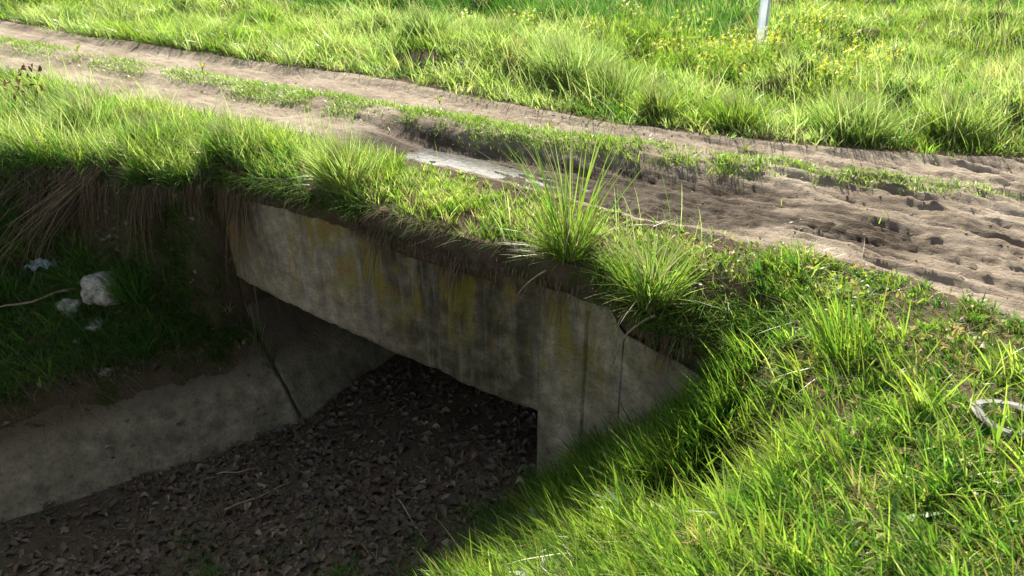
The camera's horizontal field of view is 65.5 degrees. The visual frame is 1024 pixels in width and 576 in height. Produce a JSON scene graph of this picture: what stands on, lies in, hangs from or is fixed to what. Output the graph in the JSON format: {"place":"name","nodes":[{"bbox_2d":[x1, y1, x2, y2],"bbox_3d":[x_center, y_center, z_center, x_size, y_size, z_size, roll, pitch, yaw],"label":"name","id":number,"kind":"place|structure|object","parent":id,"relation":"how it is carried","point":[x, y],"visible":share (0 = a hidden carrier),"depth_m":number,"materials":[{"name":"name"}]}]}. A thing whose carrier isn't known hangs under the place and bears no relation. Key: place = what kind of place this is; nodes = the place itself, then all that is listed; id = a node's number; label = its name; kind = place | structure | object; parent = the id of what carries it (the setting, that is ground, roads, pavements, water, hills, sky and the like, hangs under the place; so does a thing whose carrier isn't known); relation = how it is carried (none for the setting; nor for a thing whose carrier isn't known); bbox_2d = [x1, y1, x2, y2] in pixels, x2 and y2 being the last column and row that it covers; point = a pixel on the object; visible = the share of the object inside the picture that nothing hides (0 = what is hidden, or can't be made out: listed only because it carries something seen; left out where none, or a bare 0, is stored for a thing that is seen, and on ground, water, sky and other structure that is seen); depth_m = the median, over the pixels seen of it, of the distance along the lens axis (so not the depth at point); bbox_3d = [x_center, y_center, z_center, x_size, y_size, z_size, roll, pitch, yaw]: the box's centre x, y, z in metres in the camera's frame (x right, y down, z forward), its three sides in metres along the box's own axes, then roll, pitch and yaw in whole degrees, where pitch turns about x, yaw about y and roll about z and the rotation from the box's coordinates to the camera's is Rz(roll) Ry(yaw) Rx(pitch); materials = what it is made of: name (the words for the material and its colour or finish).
{"place":"outdoors","nodes":[
{"label":"outdoors","id":0,"kind":"place"},
{"bbox_2d":[0,20,1023,319],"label":"dirt road","id":1,"kind":"structure","parent":0,"point":[976,260],"depth_m":6.00,"materials":[{"name":"brown soil"}]},
{"bbox_2d":[196,60,206,69],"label":"track weed","id":2,"kind":"object","parent":1,"relation":"on","point":[202,66],"visible":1,"depth_m":8.87,"materials":[{"name":"green plant"}]},
{"bbox_2d":[403,148,589,191],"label":"puddle","id":3,"kind":"object","parent":1,"relation":"on","point":[478,166],"visible":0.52,"depth_m":6.43,"materials":[{"name":"liquid"}]},
{"bbox_2d":[540,119,558,129],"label":"track weed","id":4,"kind":"object","parent":1,"relation":"on","point":[548,125],"visible":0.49,"depth_m":6.79,"materials":[{"name":"green plant"}]},
{"bbox_2d":[201,69,1023,308],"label":"mud clods","id":5,"kind":"object","parent":1,"relation":"on","point":[723,183],"visible":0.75,"depth_m":5.82,"materials":[{"name":"brown soil"}]},
{"bbox_2d":[737,141,754,149],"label":"track weed","id":6,"kind":"object","parent":1,"relation":"on","point":[746,147],"visible":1,"depth_m":6.42,"materials":[{"name":"green plant"}]},
{"bbox_2d":[0,0,1023,575],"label":"ground","id":7,"kind":"structure","parent":0,"point":[218,240],"depth_m":5.57,"materials":[{"name":"soil"}]},
{"bbox_2d":[0,193,21,227],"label":"grass tussock","id":8,"kind":"object","parent":7,"relation":"on","point":[6,210],"depth_m":6.32,"materials":[{"name":"green plant"}]},
{"bbox_2d":[0,260,31,305],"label":"grass tussock","id":9,"kind":"object","parent":7,"relation":"on","point":[10,286],"depth_m":6.15,"materials":[{"name":"green plant"}]},
{"bbox_2d":[3,63,46,112],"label":"withered weed","id":10,"kind":"object","parent":7,"relation":"on","point":[27,75],"visible":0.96,"depth_m":7.10,"materials":[{"name":"plant"}]},
{"bbox_2d":[0,287,80,307],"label":"dead twig","id":11,"kind":"object","parent":7,"relation":"on","point":[41,298],"visible":0.86,"depth_m":6.17,"materials":[{"name":"brown wood"}]},
{"bbox_2d":[24,258,57,270],"bbox_3d":[-3.737,-0.192,6.296,0.250,0.102,0.118,-9,29,-16],"label":"plastic sheet","id":12,"kind":"object","parent":7,"relation":"on","point":[44,262],"visible":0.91,"depth_m":6.28,"materials":[{"name":"white plastic"}]},
{"bbox_2d":[55,298,81,318],"bbox_3d":[-3.478,0.159,6.255,0.190,0.176,0.155,-13,28,-41],"label":"stone","id":13,"kind":"object","parent":7,"relation":"on","point":[70,303],"visible":0.7,"depth_m":6.21,"materials":[{"name":"grey stone"}]},
{"bbox_2d":[28,82,140,135],"bbox_3d":[-3.698,-1.488,6.846,0.993,0.654,1.069,17,32,29],"label":"grass tussock","id":14,"kind":"object","parent":7,"relation":"on","point":[86,108],"depth_m":6.76,"materials":[{"name":"green plant"}]},
{"bbox_2d":[84,318,102,333],"bbox_3d":[-3.286,0.304,6.281,0.131,0.123,0.208,-5,28,-10],"label":"stone","id":15,"kind":"object","parent":7,"relation":"on","point":[92,327],"visible":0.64,"depth_m":6.21,"materials":[{"name":"grey stone"}]},
{"bbox_2d":[80,271,121,306],"bbox_3d":[-3.223,0.014,6.332,0.373,0.298,0.270,-14,27,-32],"label":"stone","id":16,"kind":"object","parent":7,"relation":"on","point":[88,293],"visible":0.6,"depth_m":6.21,"materials":[{"name":"grey stone"}]},
{"bbox_2d":[99,367,111,376],"bbox_3d":[-3.143,0.648,6.142,0.100,0.088,0.081,11,30,20],"label":"stone","id":17,"kind":"object","parent":7,"relation":"on","point":[106,369],"visible":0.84,"depth_m":6.12,"materials":[{"name":"grey stone"}]},
{"bbox_2d":[78,251,176,311],"bbox_3d":[-2.964,-0.032,6.215,0.918,0.480,0.926,-12,30,-21],"label":"grass tussock","id":18,"kind":"object","parent":7,"relation":"on","point":[135,295],"depth_m":6.24,"materials":[{"name":"green plant"}]},
{"bbox_2d":[119,324,169,359],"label":"grass tussock","id":19,"kind":"object","parent":7,"relation":"on","point":[141,351],"depth_m":6.24,"materials":[{"name":"green plant"}]},
{"bbox_2d":[103,104,190,158],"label":"grass tussock","id":20,"kind":"object","parent":7,"relation":"on","point":[138,118],"depth_m":6.41,"materials":[{"name":"green plant"}]},
{"bbox_2d":[0,330,300,523],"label":"lining slab","id":21,"kind":"structure","parent":7,"relation":"on","point":[35,474],"depth_m":6.26,"materials":[{"name":"concrete"}]},
{"bbox_2d":[187,112,272,166],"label":"grass tussock","id":22,"kind":"object","parent":7,"relation":"on","point":[217,144],"depth_m":6.15,"materials":[{"name":"green plant"}]},
{"bbox_2d":[0,159,559,575],"bbox_3d":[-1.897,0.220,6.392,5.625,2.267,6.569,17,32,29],"label":"leaf litter","id":23,"kind":"object","parent":7,"relation":"on","point":[230,532],"visible":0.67,"depth_m":5.86,"materials":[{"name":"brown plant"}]},
{"bbox_2d":[217,468,254,474],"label":"litter twig","id":24,"kind":"object","parent":23,"relation":"on","point":[231,472],"visible":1,"depth_m":6.18,"materials":[{"name":"brown wood"}]},
{"bbox_2d":[224,481,291,510],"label":"litter twig","id":25,"kind":"object","parent":23,"relation":"on","point":[253,498],"visible":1,"depth_m":5.87,"materials":[{"name":"brown wood"}]},
{"bbox_2d":[0,132,644,575],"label":"ditch grass","id":26,"kind":"structure","parent":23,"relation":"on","point":[96,340],"depth_m":6.18,"materials":[{"name":"green plant"}]},
{"bbox_2d":[398,498,426,542],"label":"litter twig","id":27,"kind":"object","parent":23,"relation":"on","point":[409,516],"visible":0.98,"depth_m":5.35,"materials":[{"name":"brown wood"}]},
{"bbox_2d":[237,276,396,419],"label":"lining slab","id":28,"kind":"structure","parent":7,"relation":"on","point":[321,361],"depth_m":7.06,"materials":[{"name":"concrete"}]},
{"bbox_2d":[287,125,395,203],"bbox_3d":[-1.236,-0.899,5.693,0.837,0.582,0.889,7,29,13],"label":"grass tussock","id":29,"kind":"object","parent":7,"relation":"on","point":[334,156],"depth_m":5.59,"materials":[{"name":"green plant"}]},
{"bbox_2d":[0,156,692,381],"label":"hanging roots","id":30,"kind":"object","parent":7,"relation":"hanging from","point":[222,205],"visible":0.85,"depth_m":6.09,"materials":[{"name":"brown plant"}]},
{"bbox_2d":[0,45,834,369],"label":"verge grass","id":31,"kind":"structure","parent":7,"relation":"on","point":[98,145],"depth_m":6.12,"materials":[{"name":"green plant"}]},
{"bbox_2d":[388,0,462,36],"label":"grass tussock","id":32,"kind":"object","parent":7,"relation":"on","point":[417,14],"depth_m":9.21,"materials":[{"name":"green plant"}]},
{"bbox_2d":[97,149,810,374],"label":"drooping grass","id":33,"kind":"structure","parent":7,"relation":"on","point":[231,179],"depth_m":5.65,"materials":[{"name":"plant"}]},
{"bbox_2d":[452,7,471,30],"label":"flowering weed","id":34,"kind":"object","parent":7,"relation":"on","point":[465,16],"visible":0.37,"depth_m":10.05,"materials":[{"name":"green plant"}]},
{"bbox_2d":[226,200,716,476],"bbox_3d":[0.510,-0.140,7.343,4.700,2.153,4.402,17,32,29],"label":"culvert headwall","id":35,"kind":"object","parent":7,"relation":"on","point":[497,342],"visible":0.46,"depth_m":5.33,"materials":[{"name":"concrete"}]},
{"bbox_2d":[470,11,540,38],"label":"grass tussock","id":36,"kind":"object","parent":7,"relation":"on","point":[506,25],"depth_m":8.90,"materials":[{"name":"green plant"}]},
{"bbox_2d":[505,5,517,28],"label":"flowering weed","id":37,"kind":"object","parent":7,"relation":"on","point":[513,17],"visible":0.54,"depth_m":9.99,"materials":[{"name":"green plant"}]},
{"bbox_2d":[0,0,1023,156],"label":"field grass","id":38,"kind":"structure","parent":7,"relation":"on","point":[97,19],"depth_m":9.35,"materials":[{"name":"green plant"}]},
{"bbox_2d":[32,0,1023,575],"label":"clover leaves","id":39,"kind":"object","parent":7,"relation":"on","point":[1012,518],"visible":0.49,"depth_m":3.77,"materials":[{"name":"green plant"}]},
{"bbox_2d":[518,6,541,29],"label":"flowering weed","id":40,"kind":"object","parent":7,"relation":"on","point":[532,15],"visible":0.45,"depth_m":9.85,"materials":[{"name":"green plant"}]},
{"bbox_2d":[517,270,546,295],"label":"bleached twig","id":41,"kind":"object","parent":7,"relation":"on","point":[540,273],"visible":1,"depth_m":4.73,"materials":[{"name":"brown wood"}]},
{"bbox_2d":[510,552,570,575],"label":"broadleaf weed","id":42,"kind":"object","parent":7,"relation":"on","point":[560,565],"visible":0.17,"depth_m":3.54,"materials":[{"name":"green plant"}]},
{"bbox_2d":[474,102,649,270],"bbox_3d":[0.343,-0.583,4.462,1.041,1.012,1.050,-5,28,-10],"label":"grass tussock","id":43,"kind":"object","parent":7,"relation":"on","point":[558,242],"depth_m":4.61,"materials":[{"name":"green plant"}]},
{"bbox_2d":[493,22,635,96],"bbox_3d":[0.569,-2.271,8.090,1.664,0.978,1.705,-11,30,-20],"label":"grass tussock","id":44,"kind":"object","parent":7,"relation":"on","point":[563,54],"depth_m":7.92,"materials":[{"name":"green plant"}]},
{"bbox_2d":[585,16,594,50],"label":"flowering weed","id":45,"kind":"object","parent":7,"relation":"on","point":[590,31],"visible":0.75,"depth_m":9.46,"materials":[{"name":"green plant"}]},
{"bbox_2d":[593,477,644,524],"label":"broadleaf weed","id":46,"kind":"object","parent":7,"relation":"on","point":[623,490],"visible":0.24,"depth_m":3.73,"materials":[{"name":"green plant"}]},
{"bbox_2d":[558,49,680,105],"bbox_3d":[0.987,-1.931,7.811,1.441,0.897,1.461,17,32,29],"label":"grass tussock","id":47,"kind":"object","parent":7,"relation":"on","point":[615,76],"depth_m":7.64,"materials":[{"name":"green plant"}]},
{"bbox_2d":[619,0,635,37],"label":"flowering weed","id":48,"kind":"object","parent":7,"relation":"on","point":[623,16],"visible":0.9,"depth_m":9.72,"materials":[{"name":"green plant"}]},
{"bbox_2d":[613,310,654,363],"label":"bleached twigs","id":49,"kind":"object","parent":7,"relation":"on","point":[631,329],"visible":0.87,"depth_m":4.45,"materials":[{"name":"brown wood"}]},
{"bbox_2d":[632,4,645,32],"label":"flowering weed","id":50,"kind":"object","parent":7,"relation":"on","point":[640,19],"visible":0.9,"depth_m":9.78,"materials":[{"name":"green plant"}]},
{"bbox_2d":[577,214,723,329],"bbox_3d":[0.766,-0.143,4.377,1.019,0.600,1.006,-7,29,-13],"label":"grass tussock","id":51,"kind":"object","parent":7,"relation":"on","point":[635,282],"depth_m":4.35,"materials":[{"name":"green plant"}]},
{"bbox_2d":[647,37,662,69],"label":"flowering weed","id":52,"kind":"object","parent":7,"relation":"on","point":[654,53],"visible":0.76,"depth_m":9.08,"materials":[{"name":"green plant"}]},
{"bbox_2d":[617,78,694,122],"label":"grass tussock","id":53,"kind":"object","parent":7,"relation":"on","point":[651,98],"depth_m":7.04,"materials":[{"name":"green plant"}]},
{"bbox_2d":[659,38,674,62],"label":"flowering weed","id":54,"kind":"object","parent":7,"relation":"on","point":[665,50],"visible":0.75,"depth_m":9.10,"materials":[{"name":"green plant"}]},
{"bbox_2d":[670,43,684,70],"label":"flowering weed","id":55,"kind":"object","parent":7,"relation":"on","point":[679,57],"visible":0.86,"depth_m":8.94,"materials":[{"name":"green plant"}]},
{"bbox_2d":[670,9,689,49],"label":"flowering weed","id":56,"kind":"object","parent":7,"relation":"on","point":[677,36],"visible":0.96,"depth_m":9.39,"materials":[{"name":"green plant"}]},
{"bbox_2d":[679,25,695,66],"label":"flowering weed","id":57,"kind":"object","parent":7,"relation":"on","point":[682,41],"visible":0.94,"depth_m":9.00,"materials":[{"name":"green plant"}]},
{"bbox_2d":[693,5,712,55],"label":"flowering weed","id":58,"kind":"object","parent":7,"relation":"on","point":[703,30],"visible":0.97,"depth_m":9.22,"materials":[{"name":"green plant"}]},
{"bbox_2d":[693,55,712,90],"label":"flowering weed","id":59,"kind":"object","parent":7,"relation":"on","point":[697,75],"visible":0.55,"depth_m":8.31,"materials":[{"name":"green plant"}]},
{"bbox_2d":[698,41,714,81],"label":"flowering weed","id":60,"kind":"object","parent":7,"relation":"on","point":[705,64],"visible":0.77,"depth_m":8.49,"materials":[{"name":"green plant"}]},
{"bbox_2d":[703,39,718,67],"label":"flowering weed","id":61,"kind":"object","parent":7,"relation":"on","point":[712,52],"visible":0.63,"depth_m":8.97,"materials":[{"name":"green plant"}]},
{"bbox_2d":[704,36,724,64],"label":"flowering weed","id":62,"kind":"object","parent":7,"relation":"on","point":[711,63],"visible":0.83,"depth_m":8.91,"materials":[{"name":"green plant"}]},
{"bbox_2d":[412,208,1023,575],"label":"bank grass","id":63,"kind":"structure","parent":7,"relation":"on","point":[672,451],"depth_m":3.28,"materials":[{"name":"green plant"}]},
{"bbox_2d":[719,468,731,480],"bbox_3d":[1.144,0.922,3.864,0.271,0.056,0.076,8,28,1],"label":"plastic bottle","id":64,"kind":"object","parent":7,"relation":"on","point":[720,472],"visible":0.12,"depth_m":3.85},
{"bbox_2d":[718,36,735,69],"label":"flowering weed","id":65,"kind":"object","parent":7,"relation":"on","point":[721,59],"visible":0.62,"depth_m":8.86,"materials":[{"name":"green plant"}]},
{"bbox_2d":[724,46,739,78],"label":"flowering weed","id":66,"kind":"object","parent":7,"relation":"on","point":[726,66],"visible":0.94,"depth_m":8.53,"materials":[{"name":"green plant"}]},
{"bbox_2d":[723,27,743,77],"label":"flowering weed","id":67,"kind":"object","parent":7,"relation":"on","point":[728,47],"visible":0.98,"depth_m":8.54,"materials":[{"name":"green plant"}]},
{"bbox_2d":[722,26,751,69],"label":"flowering weed","id":68,"kind":"object","parent":7,"relation":"on","point":[732,43],"visible":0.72,"depth_m":8.73,"materials":[{"name":"green plant"}]},
{"bbox_2d":[693,83,791,132],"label":"grass tussock","id":69,"kind":"object","parent":7,"relation":"on","point":[741,111],"depth_m":6.79,"materials":[{"name":"green plant"}]},
{"bbox_2d":[735,65,760,97],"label":"flowering weed","id":70,"kind":"object","parent":7,"relation":"on","point":[743,80],"visible":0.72,"depth_m":7.99,"materials":[{"name":"green plant"}]},
{"bbox_2d":[736,38,760,70],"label":"flowering weed","id":71,"kind":"object","parent":7,"relation":"on","point":[748,61],"visible":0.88,"depth_m":8.61,"materials":[{"name":"green plant"}]},
{"bbox_2d":[742,40,755,72],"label":"flowering weed","id":72,"kind":"object","parent":7,"relation":"on","point":[746,56],"visible":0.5,"depth_m":8.81,"materials":[{"name":"green plant"}]},
{"bbox_2d":[746,29,762,64],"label":"flowering weed","id":73,"kind":"object","parent":7,"relation":"on","point":[752,45],"visible":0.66,"depth_m":8.79,"materials":[{"name":"green plant"}]},
{"bbox_2d":[756,0,770,54],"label":"marker post","id":74,"kind":"object","parent":7,"relation":"on","point":[764,11],"visible":0.44,"depth_m":9.27,"materials":[{"name":"white plastic"}]},
{"bbox_2d":[717,29,813,72],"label":"grass tussock","id":75,"kind":"object","parent":7,"relation":"on","point":[777,54],"depth_m":8.89,"materials":[{"name":"green plant"}]},
{"bbox_2d":[753,27,779,78],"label":"flowering weed","id":76,"kind":"object","parent":7,"relation":"on","point":[771,48],"visible":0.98,"depth_m":8.11,"materials":[{"name":"green plant"}]},
{"bbox_2d":[758,25,779,67],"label":"flowering weed","id":77,"kind":"object","parent":7,"relation":"on","point":[765,48],"visible":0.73,"depth_m":8.45,"materials":[{"name":"green plant"}]},
{"bbox_2d":[767,32,791,62],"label":"flowering weed","id":78,"kind":"object","parent":7,"relation":"on","point":[772,34],"visible":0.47,"depth_m":8.53,"materials":[{"name":"green plant"}]},
{"bbox_2d":[765,345,801,388],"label":"broadleaf weed","id":79,"kind":"object","parent":7,"relation":"on","point":[779,359],"visible":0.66,"depth_m":3.79,"materials":[{"name":"green plant"}]},
{"bbox_2d":[772,10,800,52],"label":"flowering weed","id":80,"kind":"object","parent":7,"relation":"on","point":[784,26],"visible":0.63,"depth_m":9.38,"materials":[{"name":"green plant"}]},
{"bbox_2d":[790,1,818,41],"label":"flowering weed","id":81,"kind":"object","parent":7,"relation":"on","point":[801,15],"visible":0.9,"depth_m":9.59,"materials":[{"name":"green plant"}]},
{"bbox_2d":[795,23,823,60],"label":"flowering weed","id":82,"kind":"object","parent":7,"relation":"on","point":[804,38],"visible":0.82,"depth_m":8.31,"materials":[{"name":"green plant"}]},
{"bbox_2d":[805,9,822,51],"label":"flowering weed","id":83,"kind":"object","parent":7,"relation":"on","point":[810,32],"visible":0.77,"depth_m":9.19,"materials":[{"name":"green plant"}]},
{"bbox_2d":[811,54,831,102],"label":"flowering weed","id":84,"kind":"object","parent":7,"relation":"on","point":[818,80],"visible":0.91,"depth_m":7.63,"materials":[{"name":"green plant"}]},
{"bbox_2d":[811,10,832,44],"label":"flowering weed","id":85,"kind":"object","parent":7,"relation":"on","point":[819,33],"visible":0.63,"depth_m":9.49,"materials":[{"name":"green plant"}]},
{"bbox_2d":[812,40,834,79],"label":"flowering weed","id":86,"kind":"object","parent":7,"relation":"on","point":[820,52],"visible":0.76,"depth_m":7.83,"materials":[{"name":"green plant"}]},
{"bbox_2d":[808,59,839,101],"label":"flowering weed","id":87,"kind":"object","parent":7,"relation":"on","point":[820,80],"visible":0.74,"depth_m":7.63,"materials":[{"name":"green plant"}]},
{"bbox_2d":[829,3,846,51],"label":"flowering weed","id":88,"kind":"object","parent":7,"relation":"on","point":[839,30],"visible":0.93,"depth_m":9.19,"materials":[{"name":"green plant"}]},
{"bbox_2d":[827,60,852,95],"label":"flowering weed","id":89,"kind":"object","parent":7,"relation":"on","point":[838,75],"visible":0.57,"depth_m":7.42,"materials":[{"name":"green plant"}]},
{"bbox_2d":[836,29,859,60],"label":"flowering weed","id":90,"kind":"object","parent":7,"relation":"on","point":[847,45],"visible":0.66,"depth_m":9.05,"materials":[{"name":"green plant"}]},
{"bbox_2d":[837,48,859,84],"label":"flowering weed","id":91,"kind":"object","parent":7,"relation":"on","point":[846,67],"visible":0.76,"depth_m":7.80,"materials":[{"name":"green plant"}]},
{"bbox_2d":[840,39,858,78],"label":"flowering weed","id":92,"kind":"object","parent":7,"relation":"on","point":[847,62],"visible":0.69,"depth_m":7.93,"materials":[{"name":"green plant"}]},
{"bbox_2d":[847,45,873,74],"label":"flowering weed","id":93,"kind":"object","parent":7,"relation":"on","point":[855,62],"visible":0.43,"depth_m":8.31,"materials":[{"name":"green plant"}]},
{"bbox_2d":[791,80,938,148],"bbox_3d":[2.913,-1.405,6.639,1.264,0.672,1.262,-15,31,-26],"label":"grass tussock","id":94,"kind":"object","parent":7,"relation":"on","point":[827,116],"depth_m":6.53,"materials":[{"name":"green plant"}]},
{"bbox_2d":[855,49,877,78],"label":"flowering weed","id":95,"kind":"object","parent":7,"relation":"on","point":[865,62],"visible":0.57,"depth_m":8.21,"materials":[{"name":"green plant"}]},
{"bbox_2d":[857,42,880,72],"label":"flowering weed","id":96,"kind":"object","parent":7,"relation":"on","point":[865,57],"visible":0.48,"depth_m":8.66,"materials":[{"name":"green plant"}]},
{"bbox_2d":[868,43,889,81],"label":"flowering weed","id":97,"kind":"object","parent":7,"relation":"on","point":[873,64],"visible":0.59,"depth_m":7.58,"materials":[{"name":"green plant"}]},
{"bbox_2d":[879,48,906,86],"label":"flowering weed","id":98,"kind":"object","parent":7,"relation":"on","point":[884,66],"visible":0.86,"depth_m":7.29,"materials":[{"name":"green plant"}]},
{"bbox_2d":[846,489,942,544],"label":"broadleaf weed","id":99,"kind":"object","parent":7,"relation":"on","point":[894,503],"visible":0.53,"depth_m":2.63,"materials":[{"name":"green plant"}]},
{"bbox_2d":[891,79,1023,155],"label":"grass tussock","id":100,"kind":"object","parent":7,"relation":"on","point":[927,106],"depth_m":6.47,"materials":[{"name":"green plant"}]},
{"bbox_2d":[971,399,1023,437],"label":"plastic ring","id":101,"kind":"object","parent":7,"relation":"on","point":[980,404],"visible":0.77,"depth_m":3.12,"materials":[{"name":"white plastic"}]},
{"bbox_2d":[989,64,1023,97],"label":"grass tussock","id":102,"kind":"object","parent":7,"relation":"on","point":[1013,81],"depth_m":6.71,"materials":[{"name":"green plant"}]},
{"bbox_2d":[0,24,1023,320],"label":"track grass","id":103,"kind":"structure","parent":0,"point":[502,126],"depth_m":6.74,"materials":[{"name":"green plant"}]}
]}

